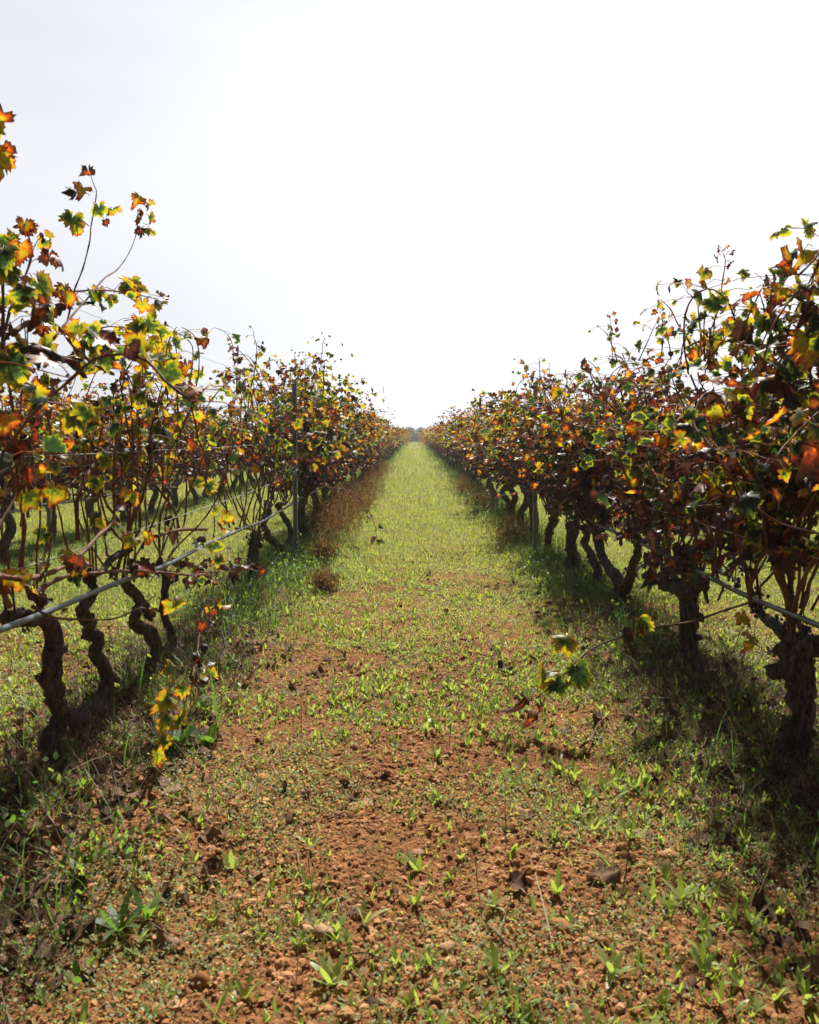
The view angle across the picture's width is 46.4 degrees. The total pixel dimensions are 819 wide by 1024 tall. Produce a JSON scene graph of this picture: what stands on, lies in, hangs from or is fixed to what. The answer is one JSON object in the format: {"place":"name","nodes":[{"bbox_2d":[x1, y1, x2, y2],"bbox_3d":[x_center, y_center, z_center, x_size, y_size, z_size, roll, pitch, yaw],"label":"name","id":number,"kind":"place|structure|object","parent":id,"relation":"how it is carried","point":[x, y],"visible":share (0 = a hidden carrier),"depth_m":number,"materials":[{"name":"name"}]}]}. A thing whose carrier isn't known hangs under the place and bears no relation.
{"place":"outdoors","nodes":[
{"label":"outdoors","id":0,"kind":"place"},
{"bbox_2d":[0,484,328,633],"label":"irrigation hose","id":1,"kind":"object","parent":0,"point":[27,619],"visible":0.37,"depth_m":3.30,"materials":[{"name":"plastic"}]},
{"bbox_2d":[0,442,818,1023],"bbox_3d":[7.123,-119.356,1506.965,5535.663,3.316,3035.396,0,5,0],"label":"ground","id":2,"kind":"structure","parent":0,"point":[794,998],"depth_m":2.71,"materials":[{"name":"red soil"}]},
{"bbox_2d":[0,363,67,505],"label":"grapevine","id":3,"kind":"object","parent":2,"relation":"on","point":[7,403],"visible":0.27,"depth_m":6.98,"materials":[{"name":"plant"}]},
{"bbox_2d":[44,386,51,549],"bbox_3d":[-3.279,-0.266,8.664,0.064,1.750,0.034,-1,5,-6],"label":"vineyard post","id":4,"kind":"object","parent":2,"relation":"on","point":[49,512],"visible":0.08,"depth_m":8.68,"materials":[{"name":"wood"}]},
{"bbox_2d":[0,384,100,563],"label":"grapevine","id":5,"kind":"object","parent":2,"relation":"on","point":[10,529],"visible":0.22,"depth_m":7.96,"materials":[{"name":"plant"}]},
{"bbox_2d":[1,374,109,541],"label":"grapevine","id":6,"kind":"object","parent":2,"relation":"on","point":[66,470],"visible":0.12,"depth_m":9.14,"materials":[{"name":"plant"}]},
{"bbox_2d":[41,907,78,926],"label":"fallen leaf","id":7,"kind":"object","parent":2,"relation":"on","point":[56,918],"visible":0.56,"depth_m":2.13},
{"bbox_2d":[9,381,150,532],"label":"grapevine","id":8,"kind":"object","parent":2,"relation":"on","point":[107,477],"visible":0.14,"depth_m":10.23,"materials":[{"name":"plant"}]},
{"bbox_2d":[78,889,145,940],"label":"broadleaf weed","id":9,"kind":"object","parent":2,"relation":"on","point":[110,923],"visible":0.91,"depth_m":2.14,"materials":[{"name":"plant"}]},
{"bbox_2d":[0,468,246,515],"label":"irrigation hose","id":10,"kind":"object","parent":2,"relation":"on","point":[18,510],"visible":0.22,"depth_m":9.60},
{"bbox_2d":[0,103,255,770],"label":"grapevine","id":11,"kind":"object","parent":2,"relation":"on","point":[32,293],"visible":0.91,"depth_m":2.91,"materials":[{"name":"green plant"}]},
{"bbox_2d":[0,327,265,490],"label":"grapevine","id":12,"kind":"object","parent":2,"relation":"on","point":[170,375],"visible":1,"depth_m":1.79,"materials":[{"name":"green plant"}]},
{"bbox_2d":[103,388,176,522],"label":"grapevine","id":13,"kind":"object","parent":2,"relation":"on","point":[122,516],"visible":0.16,"depth_m":11.25,"materials":[{"name":"plant"}]},
{"bbox_2d":[18,285,267,768],"bbox_3d":[-1.071,-0.103,4.443,0.742,1.658,3.459,0,5,0],"label":"grapevine","id":14,"kind":"object","parent":2,"relation":"on","point":[54,496],"visible":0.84,"depth_m":3.77,"materials":[{"name":"brown plant"}]},
{"bbox_2d":[16,471,303,569],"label":"trellis wire","id":15,"kind":"object","parent":14,"relation":"on","point":[138,529],"visible":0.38,"depth_m":3.60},
{"bbox_2d":[128,883,171,919],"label":"broadleaf weed","id":16,"kind":"object","parent":2,"relation":"on","point":[152,905],"visible":0.89,"depth_m":2.19,"materials":[{"name":"plant"}]},
{"bbox_2d":[112,385,217,514],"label":"grapevine","id":17,"kind":"object","parent":2,"relation":"on","point":[155,457],"visible":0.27,"depth_m":12.43,"materials":[{"name":"plant"}]},
{"bbox_2d":[136,721,195,754],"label":"broadleaf weed","id":18,"kind":"object","parent":2,"relation":"on","point":[186,733],"visible":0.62,"depth_m":3.25,"materials":[{"name":"plant"}]},
{"bbox_2d":[152,922,188,956],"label":"fallen leaf","id":19,"kind":"object","parent":2,"relation":"on","point":[162,938],"visible":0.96,"depth_m":2.06,"materials":[{"name":"plant"}]},
{"bbox_2d":[140,397,217,507],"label":"grapevine","id":20,"kind":"object","parent":2,"relation":"on","point":[175,500],"visible":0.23,"depth_m":13.49,"materials":[{"name":"plant"}]},
{"bbox_2d":[188,970,209,990],"bbox_3d":[-0.425,0.944,1.929,0.050,0.047,0.035,4,6,40],"label":"stone","id":21,"kind":"object","parent":2,"relation":"on","point":[203,977],"visible":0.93,"depth_m":1.91,"materials":[{"name":"stone"}]},
{"bbox_2d":[162,392,237,504],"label":"grapevine","id":22,"kind":"object","parent":2,"relation":"on","point":[193,491],"visible":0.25,"depth_m":14.52,"materials":[{"name":"plant"}]},
{"bbox_2d":[192,723,216,743],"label":"broadleaf weed","id":23,"kind":"object","parent":2,"relation":"on","point":[206,738],"visible":0.65,"depth_m":3.40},
{"bbox_2d":[186,415,244,499],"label":"grapevine","id":24,"kind":"object","parent":2,"relation":"on","point":[211,452],"visible":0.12,"depth_m":15.64,"materials":[{"name":"plant"}]},
{"bbox_2d":[103,326,336,585],"bbox_3d":[-1.162,-0.328,6.502,1.378,1.831,1.759,0,5,0],"label":"grapevine","id":25,"kind":"object","parent":2,"relation":"on","point":[254,543],"visible":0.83,"depth_m":6.52,"materials":[{"name":"brown plant"}]},
{"bbox_2d":[190,413,253,493],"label":"grapevine","id":26,"kind":"object","parent":2,"relation":"on","point":[226,462],"visible":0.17,"depth_m":16.80,"materials":[{"name":"plant"}]},
{"bbox_2d":[19,427,430,469],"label":"distant vines","id":27,"kind":"object","parent":2,"relation":"on","point":[419,437],"visible":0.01,"depth_m":84.46,"materials":[{"name":"green plant"}]},
{"bbox_2d":[222,850,246,869],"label":"broadleaf weed","id":28,"kind":"object","parent":2,"relation":"on","point":[231,858],"visible":0.7,"depth_m":2.46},
{"bbox_2d":[203,410,268,491],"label":"grapevine","id":29,"kind":"object","parent":2,"relation":"on","point":[235,481],"visible":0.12,"depth_m":17.91,"materials":[{"name":"plant"}]},
{"bbox_2d":[209,403,273,486],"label":"grapevine","id":30,"kind":"object","parent":2,"relation":"on","point":[242,480],"visible":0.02,"depth_m":18.89,"materials":[{"name":"plant"}]},
{"bbox_2d":[150,352,384,556],"bbox_3d":[-1.108,-0.483,8.327,1.086,1.929,3.176,1,5,14],"label":"grapevine","id":31,"kind":"object","parent":2,"relation":"on","point":[269,538],"visible":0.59,"depth_m":8.25,"materials":[{"name":"brown plant"}]},
{"bbox_2d":[290,379,297,551],"bbox_3d":[-1.001,-0.258,8.340,0.064,1.790,0.033,0,5,-1],"label":"vineyard post","id":32,"kind":"object","parent":2,"relation":"on","point":[294,403],"visible":0.62,"depth_m":8.33,"materials":[{"name":"wood"}]},
{"bbox_2d":[240,332,384,538],"bbox_3d":[-0.920,-0.707,9.331,1.391,2.113,2.304,-1,5,-6],"label":"grapevine","id":33,"kind":"object","parent":2,"relation":"on","point":[307,483],"visible":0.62,"depth_m":9.34,"materials":[{"name":"green plant"}]},
{"bbox_2d":[247,349,378,528],"bbox_3d":[-1.220,-0.772,10.752,1.389,2.027,2.203,-1,5,-15],"label":"grapevine","id":34,"kind":"object","parent":2,"relation":"on","point":[328,481],"visible":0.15,"depth_m":10.53,"materials":[{"name":"plant"}]},
{"bbox_2d":[256,352,373,518],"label":"grapevine","id":35,"kind":"object","parent":2,"relation":"on","point":[334,465],"visible":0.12,"depth_m":11.66,"materials":[{"name":"plant"}]},
{"bbox_2d":[313,923,334,939],"bbox_3d":[-0.186,0.910,2.073,0.045,0.027,0.044,-2,5,-23],"label":"stone","id":36,"kind":"object","parent":2,"relation":"on","point":[320,928],"visible":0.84,"depth_m":2.06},
{"bbox_2d":[304,531,346,564],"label":"dry weed","id":37,"kind":"object","parent":2,"relation":"on","point":[328,547],"visible":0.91,"depth_m":8.20,"materials":[{"name":"plant"}]},
{"bbox_2d":[300,562,354,592],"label":"dry weed","id":38,"kind":"object","parent":2,"relation":"on","point":[321,578],"visible":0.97,"depth_m":6.70,"materials":[{"name":"plant"}]},
{"bbox_2d":[309,950,347,986],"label":"broadleaf weed","id":39,"kind":"object","parent":2,"relation":"on","point":[326,973],"visible":1,"depth_m":1.89,"materials":[{"name":"plant"}]},
{"bbox_2d":[289,472,377,519],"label":"dry weed","id":40,"kind":"object","parent":2,"relation":"on","point":[335,493],"visible":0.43,"depth_m":11.79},
{"bbox_2d":[285,474,383,538],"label":"dry weed","id":41,"kind":"object","parent":2,"relation":"on","point":[319,505],"visible":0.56,"depth_m":10.13,"materials":[{"name":"plant"}]},
{"bbox_2d":[304,497,371,543],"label":"dry weed","id":42,"kind":"object","parent":2,"relation":"on","point":[324,530],"visible":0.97,"depth_m":9.59,"materials":[{"name":"plant"}]},
{"bbox_2d":[307,486,370,528],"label":"dry weed","id":43,"kind":"object","parent":2,"relation":"on","point":[357,507],"visible":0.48,"depth_m":10.95,"materials":[{"name":"plant"}]},
{"bbox_2d":[317,410,386,506],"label":"grapevine","id":44,"kind":"object","parent":2,"relation":"on","point":[348,465],"visible":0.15,"depth_m":12.74,"materials":[{"name":"brown plant"}]},
{"bbox_2d":[319,391,385,500],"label":"grapevine","id":45,"kind":"object","parent":2,"relation":"on","point":[359,432],"visible":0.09,"depth_m":13.72,"materials":[{"name":"brown plant"}]},
{"bbox_2d":[331,478,384,501],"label":"dry weed","id":46,"kind":"object","parent":2,"relation":"on","point":[357,490],"visible":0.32,"depth_m":14.54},
{"bbox_2d":[339,408,376,499],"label":"grapevine","id":47,"kind":"object","parent":2,"relation":"on","point":[360,450],"visible":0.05,"depth_m":14.95,"materials":[{"name":"brown plant"}]},
{"bbox_2d":[329,481,390,516],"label":"dry weed","id":48,"kind":"object","parent":2,"relation":"on","point":[358,499],"visible":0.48,"depth_m":12.58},
{"bbox_2d":[349,905,370,918],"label":"fallen leaf","id":49,"kind":"object","parent":2,"relation":"on","point":[352,910],"visible":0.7,"depth_m":2.17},
{"bbox_2d":[331,407,390,484],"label":"grapevine","id":50,"kind":"object","parent":2,"relation":"on","point":[350,481],"visible":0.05,"depth_m":18.24,"materials":[{"name":"plant"}]},
{"bbox_2d":[343,394,381,491],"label":"grapevine","id":51,"kind":"object","parent":2,"relation":"on","point":[356,466],"visible":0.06,"depth_m":16.16,"materials":[{"name":"brown plant"}]},
{"bbox_2d":[337,951,387,960],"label":"twig","id":52,"kind":"object","parent":2,"relation":"on","point":[352,953],"visible":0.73,"depth_m":1.97,"materials":[{"name":"wood"}]},
{"bbox_2d":[348,406,380,488],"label":"grapevine","id":53,"kind":"object","parent":2,"relation":"on","point":[369,445],"visible":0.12,"depth_m":17.28,"materials":[{"name":"plant"}]},
{"bbox_2d":[342,484,386,511],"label":"dry weed","id":54,"kind":"object","parent":2,"relation":"on","point":[368,506],"visible":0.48,"depth_m":13.63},
{"bbox_2d":[351,469,391,494],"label":"dry weed","id":55,"kind":"object","parent":2,"relation":"on","point":[367,483],"visible":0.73,"depth_m":16.79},
{"bbox_2d":[351,410,397,483],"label":"grapevine","id":56,"kind":"object","parent":2,"relation":"on","point":[366,455],"visible":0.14,"depth_m":19.46,"materials":[{"name":"plant"}]},
{"bbox_2d":[356,462,393,484],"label":"dry weed","id":57,"kind":"object","parent":2,"relation":"on","point":[374,475],"visible":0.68,"depth_m":19.43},
{"bbox_2d":[358,424,398,476],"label":"grapevine","id":58,"kind":"object","parent":2,"relation":"on","point":[378,442],"visible":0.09,"depth_m":20.45,"materials":[{"name":"brown plant"}]},
{"bbox_2d":[365,458,401,479],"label":"dry weed","id":59,"kind":"object","parent":2,"relation":"on","point":[383,471],"visible":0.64,"depth_m":22.42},
{"bbox_2d":[373,427,397,470],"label":"grapevine","id":60,"kind":"object","parent":2,"relation":"on","point":[374,466],"visible":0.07,"depth_m":25.80,"materials":[{"name":"plant"}]},
{"bbox_2d":[24,441,291,456],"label":"trellis wire","id":61,"kind":"object","parent":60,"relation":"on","point":[122,452],"visible":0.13,"depth_m":3.18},
{"bbox_2d":[0,558,818,1023],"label":"clover","id":62,"kind":"object","parent":2,"relation":"on","point":[144,986],"visible":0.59,"depth_m":2.51,"materials":[{"name":"green plant"}]},
{"bbox_2d":[0,499,818,1023],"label":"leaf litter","id":63,"kind":"object","parent":2,"relation":"on","point":[214,865],"visible":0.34,"depth_m":2.86,"materials":[{"name":"plant"}]},
{"bbox_2d":[0,478,818,1011],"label":"undergrowth","id":64,"kind":"object","parent":2,"relation":"on","point":[296,570],"visible":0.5,"depth_m":3.97,"materials":[{"name":"plant"}]},
{"bbox_2d":[0,550,818,1023],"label":"seedling weeds","id":65,"kind":"object","parent":2,"relation":"on","point":[706,966],"visible":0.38,"depth_m":3.05,"materials":[{"name":"plant"}]},
{"bbox_2d":[428,427,458,471],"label":"grapevine","id":66,"kind":"object","parent":2,"relation":"on","point":[439,443],"visible":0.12,"depth_m":26.33,"materials":[{"name":"plant"}]},
{"bbox_2d":[437,941,457,953],"bbox_3d":[0.079,0.919,2.006,0.042,0.031,0.035,1,5,16],"label":"stone","id":67,"kind":"object","parent":2,"relation":"on","point":[448,944],"visible":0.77,"depth_m":2.00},
{"bbox_2d":[433,408,467,475],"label":"grapevine","id":68,"kind":"object","parent":2,"relation":"on","point":[454,452],"visible":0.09,"depth_m":24.12,"materials":[{"name":"plant"}]},
{"bbox_2d":[437,411,471,478],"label":"grapevine","id":69,"kind":"object","parent":2,"relation":"on","point":[467,467],"visible":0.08,"depth_m":22.03,"materials":[{"name":"plant"}]},
{"bbox_2d":[433,407,484,484],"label":"grapevine","id":70,"kind":"object","parent":2,"relation":"on","point":[450,453],"visible":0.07,"depth_m":19.93,"materials":[{"name":"plant"}]},
{"bbox_2d":[441,470,477,493],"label":"dry weed","id":71,"kind":"object","parent":2,"relation":"on","point":[461,484],"visible":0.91,"depth_m":17.42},
{"bbox_2d":[438,403,488,485],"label":"grapevine","id":72,"kind":"object","parent":2,"relation":"on","point":[454,440],"visible":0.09,"depth_m":18.78,"materials":[{"name":"plant"}]},
{"bbox_2d":[439,404,492,490],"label":"grapevine","id":73,"kind":"object","parent":2,"relation":"on","point":[463,443],"visible":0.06,"depth_m":17.52,"materials":[{"name":"plant"}]},
{"bbox_2d":[441,410,493,497],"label":"grapevine","id":74,"kind":"object","parent":2,"relation":"on","point":[456,448],"visible":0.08,"depth_m":15.55,"materials":[{"name":"plant"}]},
{"bbox_2d":[443,409,492,493],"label":"grapevine","id":75,"kind":"object","parent":2,"relation":"on","point":[466,440],"visible":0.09,"depth_m":16.64,"materials":[{"name":"plant"}]},
{"bbox_2d":[448,409,504,503],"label":"grapevine","id":76,"kind":"object","parent":2,"relation":"on","point":[490,483],"visible":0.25,"depth_m":14.18,"materials":[{"name":"plant"}]},
{"bbox_2d":[450,481,506,511],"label":"dry weed","id":77,"kind":"object","parent":2,"relation":"on","point":[478,502],"visible":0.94,"depth_m":13.48,"materials":[{"name":"plant"}]},
{"bbox_2d":[446,405,512,509],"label":"grapevine","id":78,"kind":"object","parent":2,"relation":"on","point":[506,499],"visible":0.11,"depth_m":13.38,"materials":[{"name":"plant"}]},
{"bbox_2d":[454,408,526,514],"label":"grapevine","id":79,"kind":"object","parent":2,"relation":"on","point":[514,499],"visible":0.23,"depth_m":12.30,"materials":[{"name":"plant"}]},
{"bbox_2d":[475,888,507,910],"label":"broadleaf weed","id":80,"kind":"object","parent":2,"relation":"on","point":[493,899],"visible":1,"depth_m":2.23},
{"bbox_2d":[487,924,510,949],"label":"twig","id":81,"kind":"object","parent":2,"relation":"on","point":[491,928],"visible":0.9,"depth_m":2.06,"materials":[{"name":"wood"}]},
{"bbox_2d":[497,660,514,672],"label":"fallen leaf","id":82,"kind":"object","parent":2,"relation":"on","point":[500,664],"visible":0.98,"depth_m":4.40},
{"bbox_2d":[503,821,517,833],"bbox_3d":[0.284,0.887,2.678,0.038,0.038,0.038,-2,5,-25],"label":"stone","id":83,"kind":"object","parent":2,"relation":"on","point":[512,825],"visible":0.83,"depth_m":2.67,"materials":[{"name":"stone"}]},
{"bbox_2d":[480,502,542,546],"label":"dry weed","id":84,"kind":"object","parent":2,"relation":"on","point":[506,532],"visible":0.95,"depth_m":9.58,"materials":[{"name":"plant"}]},
{"bbox_2d":[452,362,579,535],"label":"grapevine","id":85,"kind":"object","parent":2,"relation":"on","point":[503,420],"visible":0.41,"depth_m":9.93,"materials":[{"name":"plant"}]},
{"bbox_2d":[504,870,532,891],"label":"fallen leaf","id":86,"kind":"object","parent":2,"relation":"on","point":[517,879],"visible":1,"depth_m":2.32,"materials":[{"name":"plant"}]},
{"bbox_2d":[467,358,577,525],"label":"grapevine","id":87,"kind":"object","parent":2,"relation":"on","point":[524,504],"visible":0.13,"depth_m":10.80,"materials":[{"name":"plant"}]},
{"bbox_2d":[533,382,537,546],"bbox_3d":[1.161,-0.288,8.803,0.064,1.800,0.038,0,5,0],"label":"vineyard post","id":88,"kind":"object","parent":2,"relation":"on","point":[535,520],"visible":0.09,"depth_m":8.82,"materials":[{"name":"wood"}]},
{"bbox_2d":[487,372,599,546],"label":"grapevine","id":89,"kind":"object","parent":2,"relation":"on","point":[553,519],"visible":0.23,"depth_m":8.45,"materials":[{"name":"brown plant"}]},
{"bbox_2d":[461,370,645,570],"bbox_3d":[1.223,-0.289,7.314,1.567,1.585,1.903,-2,5,-20],"label":"grapevine","id":90,"kind":"object","parent":2,"relation":"on","point":[572,531],"visible":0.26,"depth_m":7.38,"materials":[{"name":"brown plant"}]},
{"bbox_2d":[549,918,570,933],"bbox_3d":[0.331,0.919,2.124,0.047,0.025,0.042,3,5,31],"label":"stone","id":91,"kind":"object","parent":2,"relation":"on","point":[565,928],"visible":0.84,"depth_m":2.12,"materials":[{"name":"stone"}]},
{"bbox_2d":[579,705,617,748],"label":"twig","id":92,"kind":"object","parent":2,"relation":"on","point":[590,739],"visible":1,"depth_m":3.51,"materials":[{"name":"wood"}]},
{"bbox_2d":[465,357,736,587],"bbox_3d":[1.344,-0.250,6.664,1.839,1.665,1.766,0,5,0],"label":"grapevine","id":93,"kind":"object","parent":2,"relation":"on","point":[585,538],"visible":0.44,"depth_m":6.41,"materials":[{"name":"brown plant"}]},
{"bbox_2d":[586,859,623,887],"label":"fallen leaf","id":94,"kind":"object","parent":2,"relation":"on","point":[607,874],"visible":0.97,"depth_m":2.37,"materials":[{"name":"plant"}]},
{"bbox_2d":[592,943,635,988],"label":"broadleaf weed","id":95,"kind":"object","parent":2,"relation":"on","point":[603,957],"visible":0.99,"depth_m":1.94,"materials":[{"name":"plant"}]},
{"bbox_2d":[615,816,647,838],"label":"broadleaf weed","id":96,"kind":"object","parent":2,"relation":"on","point":[627,826],"visible":0.96,"depth_m":2.64,"materials":[{"name":"plant"}]},
{"bbox_2d":[467,245,818,728],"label":"grapevine","id":97,"kind":"object","parent":2,"relation":"on","point":[687,587],"visible":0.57,"depth_m":4.14,"materials":[{"name":"brown plant"}]},
{"bbox_2d":[528,308,758,613],"bbox_3d":[1.455,-0.295,5.926,1.319,1.933,2.908,0,5,0],"label":"grapevine","id":98,"kind":"object","parent":2,"relation":"on","point":[614,574],"visible":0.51,"depth_m":5.74,"materials":[{"name":"brown plant"}]},
{"bbox_2d":[510,482,818,628],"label":"irrigation hose","id":99,"kind":"object","parent":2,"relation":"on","point":[806,620],"visible":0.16,"depth_m":3.50,"materials":[{"name":"plastic"}]},
{"bbox_2d":[658,849,676,861],"bbox_3d":[0.679,0.907,2.509,0.048,0.037,0.044,-1,5,-11],"label":"stone","id":100,"kind":"object","parent":2,"relation":"on","point":[662,855],"visible":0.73,"depth_m":2.50,"materials":[{"name":"stone"}]},
{"bbox_2d":[550,217,818,763],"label":"grapevine","id":101,"kind":"object","parent":2,"relation":"on","point":[793,650],"visible":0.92,"depth_m":3.04,"materials":[{"name":"brown plant"}]},
{"bbox_2d":[686,940,718,965],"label":"broadleaf weed","id":102,"kind":"object","parent":2,"relation":"on","point":[693,950],"visible":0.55,"depth_m":2.00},
{"bbox_2d":[740,219,818,513],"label":"grapevine","id":103,"kind":"object","parent":2,"relation":"on","point":[808,450],"visible":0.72,"depth_m":2.42,"materials":[{"name":"green plant"}]},
{"bbox_2d":[797,776,818,788],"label":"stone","id":104,"kind":"object","parent":2,"relation":"on","point":[801,784],"visible":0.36,"depth_m":2.84,"materials":[{"name":"stone"}]},
{"bbox_2d":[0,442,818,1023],"bbox_3d":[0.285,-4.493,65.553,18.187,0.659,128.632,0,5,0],"label":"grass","id":105,"kind":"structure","parent":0,"point":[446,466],"depth_m":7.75,"materials":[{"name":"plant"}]},
{"bbox_2d":[0,547,818,1001],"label":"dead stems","id":106,"kind":"object","parent":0,"point":[196,601],"visible":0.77,"depth_m":3.34,"materials":[{"name":"plant"}]},
{"bbox_2d":[0,0,818,431],"label":"sky","id":107,"kind":"structure","parent":0,"point":[448,193],"materials":[{"name":"white"}]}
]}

